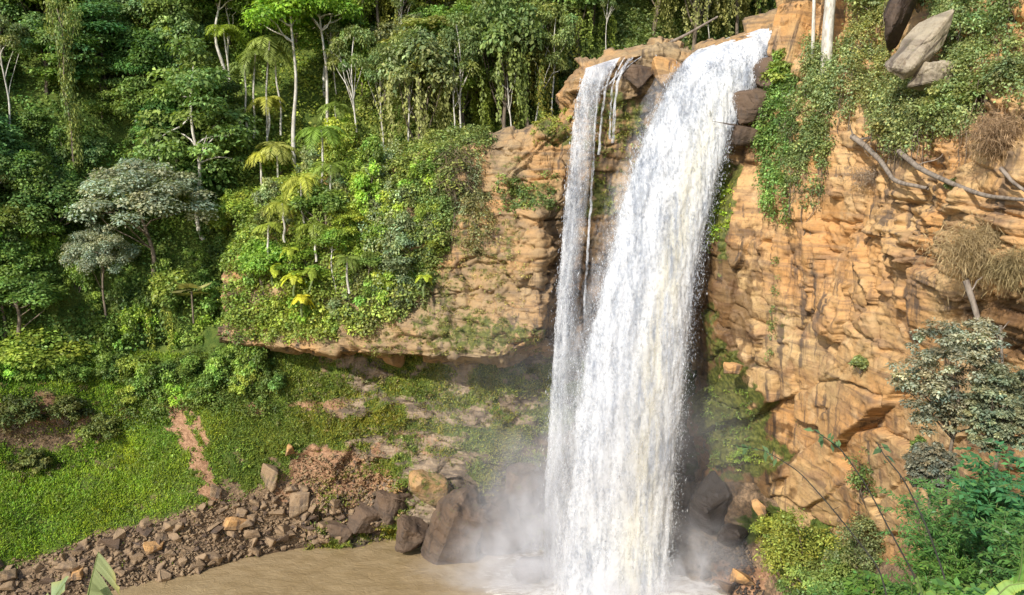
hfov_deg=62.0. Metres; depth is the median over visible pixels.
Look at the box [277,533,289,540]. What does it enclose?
rock
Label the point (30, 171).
tree
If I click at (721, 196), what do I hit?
ledge moss
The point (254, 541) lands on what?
rock
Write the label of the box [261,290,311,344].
ivy
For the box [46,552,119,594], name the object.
banana plant
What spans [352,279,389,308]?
shrub
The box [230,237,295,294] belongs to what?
tree
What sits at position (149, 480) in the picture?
grass
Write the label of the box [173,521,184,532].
rock
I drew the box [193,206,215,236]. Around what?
shrub
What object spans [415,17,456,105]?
tree
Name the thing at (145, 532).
rock
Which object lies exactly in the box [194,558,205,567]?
rock
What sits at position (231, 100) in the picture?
tree
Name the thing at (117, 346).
shrub
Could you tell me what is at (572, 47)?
shrub
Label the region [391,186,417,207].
shrub
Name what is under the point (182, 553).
rock
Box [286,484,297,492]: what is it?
rock
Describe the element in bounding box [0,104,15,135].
shrub
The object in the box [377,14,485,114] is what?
tree
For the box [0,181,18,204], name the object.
shrub
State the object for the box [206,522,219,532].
rock
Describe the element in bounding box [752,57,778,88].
boulder
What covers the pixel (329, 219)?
shrub
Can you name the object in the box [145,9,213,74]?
tree
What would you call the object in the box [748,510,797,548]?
bush
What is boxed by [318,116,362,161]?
shrub
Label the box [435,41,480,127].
tree
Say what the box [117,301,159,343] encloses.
shrub
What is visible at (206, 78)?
tree
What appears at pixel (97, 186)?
tree
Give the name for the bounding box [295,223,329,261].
palm tree
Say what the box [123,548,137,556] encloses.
rock
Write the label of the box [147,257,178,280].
shrub
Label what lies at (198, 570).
rock
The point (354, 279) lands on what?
shrub
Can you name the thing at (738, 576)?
rock
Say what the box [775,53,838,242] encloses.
creeper
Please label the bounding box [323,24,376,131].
tree
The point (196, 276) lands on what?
shrub
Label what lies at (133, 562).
rock
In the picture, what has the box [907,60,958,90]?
boulder
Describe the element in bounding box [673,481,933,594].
bank
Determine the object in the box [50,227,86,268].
shrub
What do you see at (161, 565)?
rock
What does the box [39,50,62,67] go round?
shrub
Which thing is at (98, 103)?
tree
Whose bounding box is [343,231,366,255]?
shrub
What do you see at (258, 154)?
palm tree
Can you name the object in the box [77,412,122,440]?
bush
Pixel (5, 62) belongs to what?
shrub
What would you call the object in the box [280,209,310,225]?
shrub
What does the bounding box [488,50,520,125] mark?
tree
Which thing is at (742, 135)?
boulder
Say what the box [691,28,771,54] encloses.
river water
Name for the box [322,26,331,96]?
tree
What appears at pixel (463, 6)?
tree
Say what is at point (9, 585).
rock
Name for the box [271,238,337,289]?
tree
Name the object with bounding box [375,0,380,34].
tree
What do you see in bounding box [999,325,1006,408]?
dead stem
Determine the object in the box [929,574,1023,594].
shrub
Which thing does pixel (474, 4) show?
tree
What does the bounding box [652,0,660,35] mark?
tree
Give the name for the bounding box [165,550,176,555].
rock
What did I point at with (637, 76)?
boulder
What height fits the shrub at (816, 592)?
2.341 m
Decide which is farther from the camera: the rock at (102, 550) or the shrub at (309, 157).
the shrub at (309, 157)
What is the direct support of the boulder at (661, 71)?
on the cliff at (513, 152)
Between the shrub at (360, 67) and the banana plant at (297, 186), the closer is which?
the banana plant at (297, 186)
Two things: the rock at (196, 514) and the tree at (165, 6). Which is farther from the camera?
the tree at (165, 6)
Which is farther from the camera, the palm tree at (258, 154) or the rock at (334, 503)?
the palm tree at (258, 154)
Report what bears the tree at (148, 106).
on the hillside
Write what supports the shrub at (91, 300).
on the hillside
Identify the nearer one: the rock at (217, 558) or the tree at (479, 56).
the rock at (217, 558)
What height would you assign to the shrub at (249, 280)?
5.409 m
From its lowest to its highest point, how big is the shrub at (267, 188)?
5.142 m
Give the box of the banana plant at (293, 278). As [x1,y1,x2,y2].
[280,271,306,295]
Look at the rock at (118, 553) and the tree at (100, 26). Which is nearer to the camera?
the rock at (118, 553)
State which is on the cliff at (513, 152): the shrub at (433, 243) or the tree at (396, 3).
the shrub at (433, 243)
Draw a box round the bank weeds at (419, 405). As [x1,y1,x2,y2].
[297,364,538,464]
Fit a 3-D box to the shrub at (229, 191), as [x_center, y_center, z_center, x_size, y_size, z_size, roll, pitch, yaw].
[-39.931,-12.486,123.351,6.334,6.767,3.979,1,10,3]
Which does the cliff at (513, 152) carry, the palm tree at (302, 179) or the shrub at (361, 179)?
the shrub at (361, 179)
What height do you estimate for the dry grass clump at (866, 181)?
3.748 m
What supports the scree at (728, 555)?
on the bank
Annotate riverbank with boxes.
[0,321,698,594]
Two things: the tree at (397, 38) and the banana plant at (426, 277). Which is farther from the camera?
the tree at (397, 38)
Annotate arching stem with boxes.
[733,444,886,594]
[804,427,919,594]
[873,442,948,594]
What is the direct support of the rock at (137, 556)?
on the riverbank
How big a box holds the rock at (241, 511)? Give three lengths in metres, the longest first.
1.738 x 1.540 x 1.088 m
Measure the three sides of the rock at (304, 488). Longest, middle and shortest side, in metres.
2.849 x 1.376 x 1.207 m
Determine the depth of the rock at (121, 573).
102.47 m
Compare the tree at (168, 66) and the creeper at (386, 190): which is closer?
the creeper at (386, 190)
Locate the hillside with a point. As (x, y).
(36, 96)
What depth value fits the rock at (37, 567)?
100.44 m
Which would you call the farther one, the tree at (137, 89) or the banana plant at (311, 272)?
the tree at (137, 89)
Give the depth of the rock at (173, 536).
105.89 m
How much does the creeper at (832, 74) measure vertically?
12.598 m
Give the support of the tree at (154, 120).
on the hillside
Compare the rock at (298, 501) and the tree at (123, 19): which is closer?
the rock at (298, 501)
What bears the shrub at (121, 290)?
on the hillside
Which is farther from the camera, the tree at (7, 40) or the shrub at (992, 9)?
the tree at (7, 40)
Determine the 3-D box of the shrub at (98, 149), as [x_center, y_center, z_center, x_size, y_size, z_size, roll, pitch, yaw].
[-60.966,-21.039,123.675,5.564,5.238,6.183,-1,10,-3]
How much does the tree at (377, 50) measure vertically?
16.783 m
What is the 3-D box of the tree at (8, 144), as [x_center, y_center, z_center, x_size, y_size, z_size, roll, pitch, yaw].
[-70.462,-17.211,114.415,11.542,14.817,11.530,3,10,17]
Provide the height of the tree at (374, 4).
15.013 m
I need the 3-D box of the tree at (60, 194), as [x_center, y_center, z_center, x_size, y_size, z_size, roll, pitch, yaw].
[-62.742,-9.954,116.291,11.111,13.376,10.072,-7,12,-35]
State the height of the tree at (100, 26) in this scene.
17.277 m
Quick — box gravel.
[0,484,385,594]
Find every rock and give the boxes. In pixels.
[0,568,17,581]
[0,579,18,589]
[4,564,12,569]
[18,574,26,578]
[32,562,43,575]
[38,577,54,584]
[52,560,62,566]
[53,561,88,571]
[59,553,68,564]
[61,571,71,583]
[66,555,75,561]
[70,567,83,580]
[71,546,84,552]
[72,550,83,555]
[75,538,87,549]
[77,557,90,565]
[77,561,84,567]
[83,566,87,575]
[93,545,107,555]
[97,537,119,549]
[107,556,113,562]
[113,525,133,539]
[113,551,122,556]
[116,570,125,576]
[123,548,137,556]
[123,567,139,571]
[126,550,134,555]
[128,559,137,564]
[129,551,143,562]
[132,541,142,545]
[136,526,153,536]
[138,518,152,529]
[143,541,163,554]
[148,564,155,570]
[155,533,167,540]
[156,559,165,575]
[157,569,171,585]
[162,520,177,530]
[162,545,172,556]
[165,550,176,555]
[168,532,185,543]
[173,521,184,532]
[178,556,187,567]
[179,549,190,556]
[188,563,194,570]
[191,511,200,517]
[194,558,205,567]
[194,566,203,574]
[195,553,209,561]
[197,502,205,510]
[203,551,226,565]
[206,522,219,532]
[207,500,213,505]
[210,484,221,498]
[210,525,223,533]
[212,531,220,540]
[219,504,230,512]
[222,516,245,529]
[224,530,238,537]
[226,550,231,562]
[236,506,247,516]
[240,518,254,527]
[242,530,260,538]
[245,513,257,520]
[248,547,261,556]
[249,496,259,507]
[250,537,257,551]
[255,540,265,545]
[259,501,266,510]
[260,463,278,492]
[265,536,276,546]
[268,509,285,516]
[271,496,279,503]
[275,527,294,537]
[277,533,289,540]
[278,523,290,534]
[279,544,286,550]
[285,444,294,455]
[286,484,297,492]
[289,491,309,517]
[298,484,308,491]
[299,510,309,520]
[306,526,315,530]
[307,515,316,519]
[308,502,316,515]
[309,496,315,505]
[316,521,326,528]
[322,514,333,521]
[329,509,336,514]
[330,499,340,509]
[347,508,354,514]
[714,579,735,592]
[723,362,746,373]
[729,568,755,585]
[751,499,766,518]
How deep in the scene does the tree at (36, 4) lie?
121.62 m
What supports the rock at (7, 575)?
on the riverbank
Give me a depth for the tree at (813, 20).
87.27 m
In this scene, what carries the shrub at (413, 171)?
on the cliff at (513, 152)
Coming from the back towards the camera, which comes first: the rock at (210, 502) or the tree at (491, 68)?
the tree at (491, 68)
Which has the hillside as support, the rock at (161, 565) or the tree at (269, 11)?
the tree at (269, 11)
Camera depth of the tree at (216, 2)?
128.08 m
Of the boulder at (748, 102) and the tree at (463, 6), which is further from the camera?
the tree at (463, 6)
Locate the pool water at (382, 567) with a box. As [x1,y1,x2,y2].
[75,537,726,594]
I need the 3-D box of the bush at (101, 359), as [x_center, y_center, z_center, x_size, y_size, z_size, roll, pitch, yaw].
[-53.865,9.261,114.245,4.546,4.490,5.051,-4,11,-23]
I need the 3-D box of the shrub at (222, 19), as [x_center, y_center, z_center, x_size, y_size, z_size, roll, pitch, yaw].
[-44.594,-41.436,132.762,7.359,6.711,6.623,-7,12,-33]
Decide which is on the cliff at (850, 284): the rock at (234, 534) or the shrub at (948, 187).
the shrub at (948, 187)
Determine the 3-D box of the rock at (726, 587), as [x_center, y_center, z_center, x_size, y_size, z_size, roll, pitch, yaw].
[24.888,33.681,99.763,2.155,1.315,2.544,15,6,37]
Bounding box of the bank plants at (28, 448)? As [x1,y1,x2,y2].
[0,381,138,484]
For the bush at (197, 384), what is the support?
on the riverbank
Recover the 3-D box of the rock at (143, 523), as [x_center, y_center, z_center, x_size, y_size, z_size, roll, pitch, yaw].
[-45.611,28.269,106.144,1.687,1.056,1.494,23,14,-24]
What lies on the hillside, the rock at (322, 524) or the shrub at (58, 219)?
the shrub at (58, 219)
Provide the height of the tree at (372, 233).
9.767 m
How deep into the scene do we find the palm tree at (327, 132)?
107.29 m
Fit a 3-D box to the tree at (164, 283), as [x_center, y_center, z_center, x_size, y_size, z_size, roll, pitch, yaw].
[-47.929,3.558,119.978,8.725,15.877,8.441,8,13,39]
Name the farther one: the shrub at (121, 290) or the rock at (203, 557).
the shrub at (121, 290)
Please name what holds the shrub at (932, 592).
on the foreground slope
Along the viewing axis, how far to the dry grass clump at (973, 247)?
56.24 m
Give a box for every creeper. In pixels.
[329,147,365,298]
[357,138,406,295]
[407,144,457,262]
[442,150,485,239]
[496,178,556,208]
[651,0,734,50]
[746,66,799,228]
[764,256,780,362]
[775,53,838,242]
[792,30,874,132]
[840,0,896,114]
[857,0,888,54]
[859,66,933,186]
[879,65,948,173]
[912,42,985,167]
[921,0,990,46]
[933,0,989,82]
[959,0,1023,117]
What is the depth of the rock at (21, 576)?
99.83 m
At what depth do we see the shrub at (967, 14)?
67.58 m
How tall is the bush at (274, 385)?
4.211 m
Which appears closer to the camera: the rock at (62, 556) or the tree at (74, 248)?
the rock at (62, 556)
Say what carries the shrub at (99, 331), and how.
on the hillside
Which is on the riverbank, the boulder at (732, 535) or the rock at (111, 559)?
the rock at (111, 559)
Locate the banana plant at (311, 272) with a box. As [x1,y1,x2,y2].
[301,267,320,290]
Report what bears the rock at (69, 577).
on the riverbank
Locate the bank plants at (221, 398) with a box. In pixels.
[106,342,284,430]
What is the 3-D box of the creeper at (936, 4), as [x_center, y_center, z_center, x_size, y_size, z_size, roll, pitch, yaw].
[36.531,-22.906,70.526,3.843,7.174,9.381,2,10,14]
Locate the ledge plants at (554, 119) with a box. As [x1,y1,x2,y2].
[530,106,574,145]
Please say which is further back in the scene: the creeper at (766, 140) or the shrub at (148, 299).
the shrub at (148, 299)
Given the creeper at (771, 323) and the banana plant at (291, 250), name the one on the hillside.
the banana plant at (291, 250)
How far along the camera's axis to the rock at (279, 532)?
110.44 m
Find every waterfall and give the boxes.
[536,57,638,579]
[537,29,771,594]
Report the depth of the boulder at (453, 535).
106.56 m
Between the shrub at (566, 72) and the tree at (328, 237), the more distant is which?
the shrub at (566, 72)
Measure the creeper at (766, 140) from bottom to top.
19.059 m
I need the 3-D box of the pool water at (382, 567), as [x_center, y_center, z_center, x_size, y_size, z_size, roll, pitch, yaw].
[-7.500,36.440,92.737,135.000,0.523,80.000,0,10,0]
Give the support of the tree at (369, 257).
on the cliff at (513, 152)
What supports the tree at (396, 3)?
on the hillside
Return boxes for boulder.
[323,520,352,542]
[347,500,380,533]
[373,489,412,524]
[395,515,428,552]
[408,469,452,505]
[421,485,482,564]
[476,490,525,555]
[505,462,548,530]
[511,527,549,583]
[623,64,652,88]
[651,56,681,87]
[685,471,730,535]
[713,121,763,145]
[717,524,748,547]
[732,87,771,123]
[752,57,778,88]
[767,0,819,67]
[884,0,917,52]
[885,9,953,79]
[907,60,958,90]
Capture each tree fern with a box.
[151,25,184,74]
[203,24,246,80]
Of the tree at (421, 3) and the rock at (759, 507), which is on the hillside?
the tree at (421, 3)
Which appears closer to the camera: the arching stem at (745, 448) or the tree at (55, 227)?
the arching stem at (745, 448)
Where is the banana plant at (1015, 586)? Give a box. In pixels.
[915,535,1023,594]
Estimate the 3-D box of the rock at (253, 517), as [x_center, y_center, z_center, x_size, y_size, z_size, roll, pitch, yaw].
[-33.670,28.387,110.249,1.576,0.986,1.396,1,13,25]
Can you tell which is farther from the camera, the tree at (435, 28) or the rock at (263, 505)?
the tree at (435, 28)
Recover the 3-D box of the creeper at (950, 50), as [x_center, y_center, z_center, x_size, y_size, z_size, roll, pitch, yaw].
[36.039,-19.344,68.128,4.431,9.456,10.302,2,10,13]
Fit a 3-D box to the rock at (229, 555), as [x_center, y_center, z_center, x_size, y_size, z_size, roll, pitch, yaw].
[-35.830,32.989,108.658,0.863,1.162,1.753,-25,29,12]
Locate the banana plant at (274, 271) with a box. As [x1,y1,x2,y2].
[261,262,284,284]
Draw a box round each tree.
[0,0,38,55]
[0,9,29,126]
[0,11,92,94]
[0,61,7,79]
[0,114,39,157]
[0,149,65,197]
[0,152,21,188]
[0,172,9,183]
[0,199,55,241]
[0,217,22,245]
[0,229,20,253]
[0,240,47,305]
[0,260,26,340]
[0,269,69,343]
[0,322,97,372]
[5,0,87,51]
[5,176,95,234]
[12,220,66,262]
[26,14,117,99]
[43,0,83,175]
[43,0,135,93]
[58,220,140,318]
[59,157,219,275]
[73,57,123,123]
[79,0,139,38]
[97,24,176,77]
[103,55,155,139]
[105,75,168,160]
[110,0,158,28]
[126,34,261,240]
[131,0,210,71]
[131,96,206,166]
[135,267,200,350]
[136,112,190,200]
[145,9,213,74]
[150,100,250,175]
[164,55,191,144]
[171,0,232,18]
[171,86,233,161]
[192,74,243,141]
[194,0,254,70]
[196,0,253,81]
[202,185,254,232]
[228,62,261,137]
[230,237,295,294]
[234,49,281,137]
[238,0,325,170]
[243,151,276,184]
[245,35,294,133]
[246,96,285,140]
[250,141,300,179]
[250,222,283,261]
[251,50,297,134]
[263,201,300,242]
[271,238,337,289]
[280,0,362,125]
[281,172,324,222]
[287,17,375,79]
[287,183,348,260]
[292,125,349,190]
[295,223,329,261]
[310,161,350,190]
[312,227,354,294]
[316,101,353,123]
[317,11,345,93]
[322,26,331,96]
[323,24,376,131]
[323,202,365,254]
[327,0,382,52]
[332,254,361,293]
[344,0,376,95]
[352,37,391,128]
[355,251,385,302]
[361,41,398,146]
[361,218,388,246]
[366,11,422,44]
[367,0,440,35]
[373,25,462,147]
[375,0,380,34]
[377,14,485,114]
[379,217,425,284]
[389,32,427,140]
[390,0,415,19]
[404,4,454,25]
[407,0,455,23]
[413,212,450,237]
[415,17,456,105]
[422,57,496,132]
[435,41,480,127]
[437,11,484,126]
[444,0,492,25]
[451,25,506,111]
[460,0,546,128]
[468,1,493,22]
[478,21,536,87]
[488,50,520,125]
[492,42,563,127]
[514,0,586,91]
[525,33,568,120]
[536,8,580,115]
[547,0,618,71]
[590,4,595,32]
[598,0,619,47]
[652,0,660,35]
[706,0,767,34]
[729,0,776,25]
[811,0,815,66]
[820,0,835,77]
[884,317,1021,514]
[901,441,960,549]
[957,363,1023,472]
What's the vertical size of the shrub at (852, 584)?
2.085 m
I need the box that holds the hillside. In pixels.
[0,0,774,353]
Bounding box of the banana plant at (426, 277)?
[415,274,432,296]
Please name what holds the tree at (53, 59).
on the hillside
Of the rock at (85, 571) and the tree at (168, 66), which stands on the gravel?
the rock at (85, 571)
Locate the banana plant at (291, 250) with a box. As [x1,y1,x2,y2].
[280,247,299,269]
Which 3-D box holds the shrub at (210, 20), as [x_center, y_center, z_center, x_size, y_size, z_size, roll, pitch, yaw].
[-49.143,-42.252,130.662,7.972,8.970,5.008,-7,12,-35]
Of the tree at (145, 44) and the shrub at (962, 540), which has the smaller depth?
the shrub at (962, 540)
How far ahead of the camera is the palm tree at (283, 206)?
106.53 m
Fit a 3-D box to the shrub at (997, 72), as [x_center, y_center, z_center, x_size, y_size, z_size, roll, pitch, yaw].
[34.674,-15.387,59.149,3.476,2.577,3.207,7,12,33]
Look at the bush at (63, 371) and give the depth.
110.09 m
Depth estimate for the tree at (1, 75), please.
120.32 m
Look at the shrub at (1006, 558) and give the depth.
16.32 m
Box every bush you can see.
[0,360,17,379]
[0,394,43,430]
[5,449,52,473]
[9,356,39,380]
[33,394,94,425]
[37,356,71,379]
[62,360,93,382]
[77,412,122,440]
[92,351,126,381]
[113,352,158,386]
[114,384,144,404]
[124,362,175,398]
[155,358,176,380]
[158,382,189,407]
[175,355,203,381]
[180,374,215,404]
[199,356,230,390]
[204,344,238,365]
[227,363,264,395]
[232,345,275,372]
[257,364,286,393]
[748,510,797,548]
[752,505,842,591]
[774,557,828,594]
[801,555,867,594]
[823,511,889,583]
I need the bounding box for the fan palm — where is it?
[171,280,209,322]
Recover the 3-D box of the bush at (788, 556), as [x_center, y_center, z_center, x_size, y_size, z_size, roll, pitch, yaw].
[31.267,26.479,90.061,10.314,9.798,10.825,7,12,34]
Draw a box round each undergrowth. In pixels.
[0,0,775,358]
[215,123,497,346]
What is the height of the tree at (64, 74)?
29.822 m
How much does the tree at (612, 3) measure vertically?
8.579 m
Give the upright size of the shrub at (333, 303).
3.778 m
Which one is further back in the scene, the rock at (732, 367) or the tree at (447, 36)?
the tree at (447, 36)
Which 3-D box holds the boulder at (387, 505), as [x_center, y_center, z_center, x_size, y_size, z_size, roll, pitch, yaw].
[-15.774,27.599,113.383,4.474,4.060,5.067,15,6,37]
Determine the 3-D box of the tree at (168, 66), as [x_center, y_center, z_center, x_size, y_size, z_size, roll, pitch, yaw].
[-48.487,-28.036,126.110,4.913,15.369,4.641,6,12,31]
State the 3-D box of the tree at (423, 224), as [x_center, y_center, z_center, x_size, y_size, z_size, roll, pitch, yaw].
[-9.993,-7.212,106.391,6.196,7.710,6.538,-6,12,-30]
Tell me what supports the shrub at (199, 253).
on the hillside
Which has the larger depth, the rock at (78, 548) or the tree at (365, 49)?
the tree at (365, 49)
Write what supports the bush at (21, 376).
on the riverbank
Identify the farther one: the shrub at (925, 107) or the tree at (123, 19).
the tree at (123, 19)
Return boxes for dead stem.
[962,277,1009,406]
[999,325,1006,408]
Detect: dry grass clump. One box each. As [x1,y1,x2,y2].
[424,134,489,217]
[825,158,877,195]
[912,210,1007,303]
[942,100,1023,172]
[967,237,1023,300]
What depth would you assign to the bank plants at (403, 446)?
112.27 m
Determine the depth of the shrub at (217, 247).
120.29 m
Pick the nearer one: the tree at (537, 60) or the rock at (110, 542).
the rock at (110, 542)
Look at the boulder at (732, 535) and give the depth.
101.72 m
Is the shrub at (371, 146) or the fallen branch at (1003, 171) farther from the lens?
the shrub at (371, 146)
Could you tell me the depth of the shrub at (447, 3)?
132.63 m
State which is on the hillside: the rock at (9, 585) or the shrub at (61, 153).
the shrub at (61, 153)
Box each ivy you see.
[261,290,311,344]
[348,260,388,335]
[400,221,432,309]
[458,185,499,259]
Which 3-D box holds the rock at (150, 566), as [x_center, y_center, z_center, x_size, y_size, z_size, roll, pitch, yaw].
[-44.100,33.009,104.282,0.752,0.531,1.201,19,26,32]
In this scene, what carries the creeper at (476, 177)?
attached to the cliff at (513, 152)
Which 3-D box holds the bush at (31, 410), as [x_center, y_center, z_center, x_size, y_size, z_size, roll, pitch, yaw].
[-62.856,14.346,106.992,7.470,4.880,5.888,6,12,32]
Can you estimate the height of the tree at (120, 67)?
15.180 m
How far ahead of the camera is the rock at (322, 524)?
111.47 m
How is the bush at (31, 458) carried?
on the riverbank
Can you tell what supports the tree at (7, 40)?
on the hillside
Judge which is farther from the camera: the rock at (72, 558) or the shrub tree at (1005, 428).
the rock at (72, 558)
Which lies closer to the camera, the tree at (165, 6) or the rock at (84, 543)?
the rock at (84, 543)
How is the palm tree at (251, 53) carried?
on the hillside
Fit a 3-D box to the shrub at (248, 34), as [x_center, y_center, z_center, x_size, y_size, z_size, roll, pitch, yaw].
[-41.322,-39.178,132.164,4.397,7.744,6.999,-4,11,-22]
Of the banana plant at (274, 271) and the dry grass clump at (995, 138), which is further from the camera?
the banana plant at (274, 271)
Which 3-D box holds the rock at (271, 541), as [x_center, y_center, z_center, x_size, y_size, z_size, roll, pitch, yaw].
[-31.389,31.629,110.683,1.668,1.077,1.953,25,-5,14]
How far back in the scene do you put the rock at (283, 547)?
111.15 m
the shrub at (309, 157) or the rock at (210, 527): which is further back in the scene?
the shrub at (309, 157)
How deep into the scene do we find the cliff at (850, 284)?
81.56 m
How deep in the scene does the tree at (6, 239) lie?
111.23 m
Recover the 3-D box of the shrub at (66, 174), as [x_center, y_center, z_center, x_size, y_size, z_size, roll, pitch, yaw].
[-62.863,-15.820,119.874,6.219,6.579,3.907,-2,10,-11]
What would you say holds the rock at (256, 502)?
on the riverbank
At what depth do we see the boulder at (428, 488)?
109.64 m
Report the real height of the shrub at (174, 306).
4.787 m
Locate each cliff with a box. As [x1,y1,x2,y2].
[217,8,776,383]
[687,0,1023,566]
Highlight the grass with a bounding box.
[0,349,561,577]
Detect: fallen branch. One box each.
[850,124,928,189]
[896,149,1023,201]
[998,167,1023,191]
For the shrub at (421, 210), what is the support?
on the cliff at (513, 152)
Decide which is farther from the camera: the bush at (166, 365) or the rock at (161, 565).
the bush at (166, 365)
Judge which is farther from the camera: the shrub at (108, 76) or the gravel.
the shrub at (108, 76)
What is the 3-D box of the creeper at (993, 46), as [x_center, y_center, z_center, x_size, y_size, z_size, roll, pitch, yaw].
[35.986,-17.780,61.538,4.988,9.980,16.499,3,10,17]
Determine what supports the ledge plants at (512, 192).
on the cliff at (513, 152)
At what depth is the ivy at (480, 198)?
102.15 m
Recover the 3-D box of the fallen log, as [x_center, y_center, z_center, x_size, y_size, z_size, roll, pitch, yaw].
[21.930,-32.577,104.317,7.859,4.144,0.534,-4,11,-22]
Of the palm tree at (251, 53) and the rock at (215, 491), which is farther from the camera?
the palm tree at (251, 53)
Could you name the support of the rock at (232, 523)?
on the riverbank
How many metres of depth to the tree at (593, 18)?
128.15 m
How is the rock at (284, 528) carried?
on the riverbank
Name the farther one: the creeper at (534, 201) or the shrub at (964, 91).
the creeper at (534, 201)
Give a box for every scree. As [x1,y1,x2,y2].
[288,453,404,535]
[695,539,764,594]
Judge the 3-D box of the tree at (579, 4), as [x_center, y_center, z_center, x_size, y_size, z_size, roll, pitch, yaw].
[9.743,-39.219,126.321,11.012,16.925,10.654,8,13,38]
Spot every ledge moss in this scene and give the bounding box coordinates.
[334,304,545,357]
[436,210,534,317]
[587,98,645,215]
[700,386,762,471]
[702,148,734,253]
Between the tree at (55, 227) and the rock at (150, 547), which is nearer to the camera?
the rock at (150, 547)
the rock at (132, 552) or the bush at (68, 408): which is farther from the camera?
the bush at (68, 408)
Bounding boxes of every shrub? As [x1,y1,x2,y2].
[0,56,13,82]
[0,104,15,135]
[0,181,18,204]
[11,108,51,134]
[17,140,43,160]
[19,227,62,262]
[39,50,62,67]
[43,124,87,166]
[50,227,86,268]
[51,203,78,225]
[53,162,85,190]
[57,254,95,292]
[70,134,110,167]
[79,291,103,314]
[85,309,125,353]
[86,343,125,363]
[100,54,131,83]
[104,275,142,311]
[106,335,129,357]
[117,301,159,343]
[121,68,159,80]
[121,123,142,146]
[132,275,158,309]
[134,133,171,166]
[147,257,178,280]
[158,283,184,312]
[167,331,188,350]
[174,0,217,38]
[186,165,223,201]
[186,246,212,270]
[188,268,219,292]
[192,313,221,344]
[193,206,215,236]
[194,276,222,315]
[203,10,242,47]
[204,234,226,261]
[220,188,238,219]
[230,20,257,60]
[242,271,266,286]
[250,176,289,207]
[250,202,286,234]
[257,147,298,174]
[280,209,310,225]
[286,291,320,325]
[295,147,321,172]
[297,235,320,258]
[316,203,347,226]
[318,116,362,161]
[322,171,350,202]
[323,291,351,318]
[337,113,357,129]
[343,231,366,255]
[347,46,381,76]
[347,161,383,207]
[348,201,374,226]
[348,269,367,292]
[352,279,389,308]
[354,134,386,166]
[359,90,390,109]
[363,239,380,253]
[366,267,396,290]
[378,190,405,219]
[380,209,415,255]
[387,280,415,310]
[388,9,409,28]
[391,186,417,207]
[397,159,436,192]
[402,261,430,284]
[410,199,444,232]
[414,150,444,175]
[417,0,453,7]
[420,230,451,255]
[485,127,501,132]
[534,48,578,76]
[545,23,575,53]
[545,77,564,108]
[726,447,752,465]
[758,47,791,85]
[804,584,843,594]
[842,447,876,504]
[842,570,912,594]
[844,0,882,15]
[848,354,868,373]
[866,110,894,140]
[873,538,985,594]
[875,467,1014,588]
[875,577,918,594]
[909,79,963,120]
[909,435,926,448]
[914,0,932,12]
[925,583,970,594]
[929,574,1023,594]
[934,0,992,39]
[943,177,955,190]
[947,438,1023,555]
[950,72,994,111]
[969,508,1023,592]
[976,0,1015,25]
[983,56,1023,93]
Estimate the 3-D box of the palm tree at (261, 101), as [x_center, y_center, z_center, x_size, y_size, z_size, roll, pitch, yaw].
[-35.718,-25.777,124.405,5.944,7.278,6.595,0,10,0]
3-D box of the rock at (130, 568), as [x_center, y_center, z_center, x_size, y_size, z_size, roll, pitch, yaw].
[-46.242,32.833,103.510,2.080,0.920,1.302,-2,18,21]
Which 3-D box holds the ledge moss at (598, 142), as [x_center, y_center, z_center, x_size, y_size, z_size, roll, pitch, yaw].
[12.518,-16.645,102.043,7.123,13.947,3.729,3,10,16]
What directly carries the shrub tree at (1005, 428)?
on the foreground slope
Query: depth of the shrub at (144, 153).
125.02 m
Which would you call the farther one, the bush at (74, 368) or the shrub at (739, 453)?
the bush at (74, 368)
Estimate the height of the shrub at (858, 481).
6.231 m
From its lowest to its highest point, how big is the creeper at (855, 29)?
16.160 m
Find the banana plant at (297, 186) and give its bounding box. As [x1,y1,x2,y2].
[290,183,308,195]
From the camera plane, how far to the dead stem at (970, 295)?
52.38 m
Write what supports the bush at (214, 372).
on the riverbank
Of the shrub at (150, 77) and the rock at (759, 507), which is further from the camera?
the shrub at (150, 77)
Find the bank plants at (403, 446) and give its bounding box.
[266,362,545,461]
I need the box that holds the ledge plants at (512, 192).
[491,170,561,213]
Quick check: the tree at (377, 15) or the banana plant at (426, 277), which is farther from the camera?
the tree at (377, 15)
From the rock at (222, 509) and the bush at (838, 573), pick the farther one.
the rock at (222, 509)
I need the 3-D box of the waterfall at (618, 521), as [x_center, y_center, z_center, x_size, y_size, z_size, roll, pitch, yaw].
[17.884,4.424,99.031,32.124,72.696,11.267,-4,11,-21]
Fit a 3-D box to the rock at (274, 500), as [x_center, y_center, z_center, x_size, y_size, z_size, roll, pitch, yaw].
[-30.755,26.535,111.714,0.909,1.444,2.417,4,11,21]
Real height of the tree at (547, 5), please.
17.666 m
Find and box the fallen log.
[669,16,717,42]
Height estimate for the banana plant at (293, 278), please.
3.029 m
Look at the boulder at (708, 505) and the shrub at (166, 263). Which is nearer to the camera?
the boulder at (708, 505)
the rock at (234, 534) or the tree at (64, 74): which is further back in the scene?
the tree at (64, 74)
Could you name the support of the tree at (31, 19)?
on the hillside
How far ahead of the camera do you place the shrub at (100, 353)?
115.76 m
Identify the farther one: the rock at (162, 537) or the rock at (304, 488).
the rock at (304, 488)
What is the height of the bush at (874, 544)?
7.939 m
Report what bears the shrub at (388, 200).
on the cliff at (513, 152)
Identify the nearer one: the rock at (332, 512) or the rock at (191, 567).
the rock at (191, 567)
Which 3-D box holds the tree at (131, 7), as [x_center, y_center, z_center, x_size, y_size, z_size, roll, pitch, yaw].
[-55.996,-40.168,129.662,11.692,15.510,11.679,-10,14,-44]

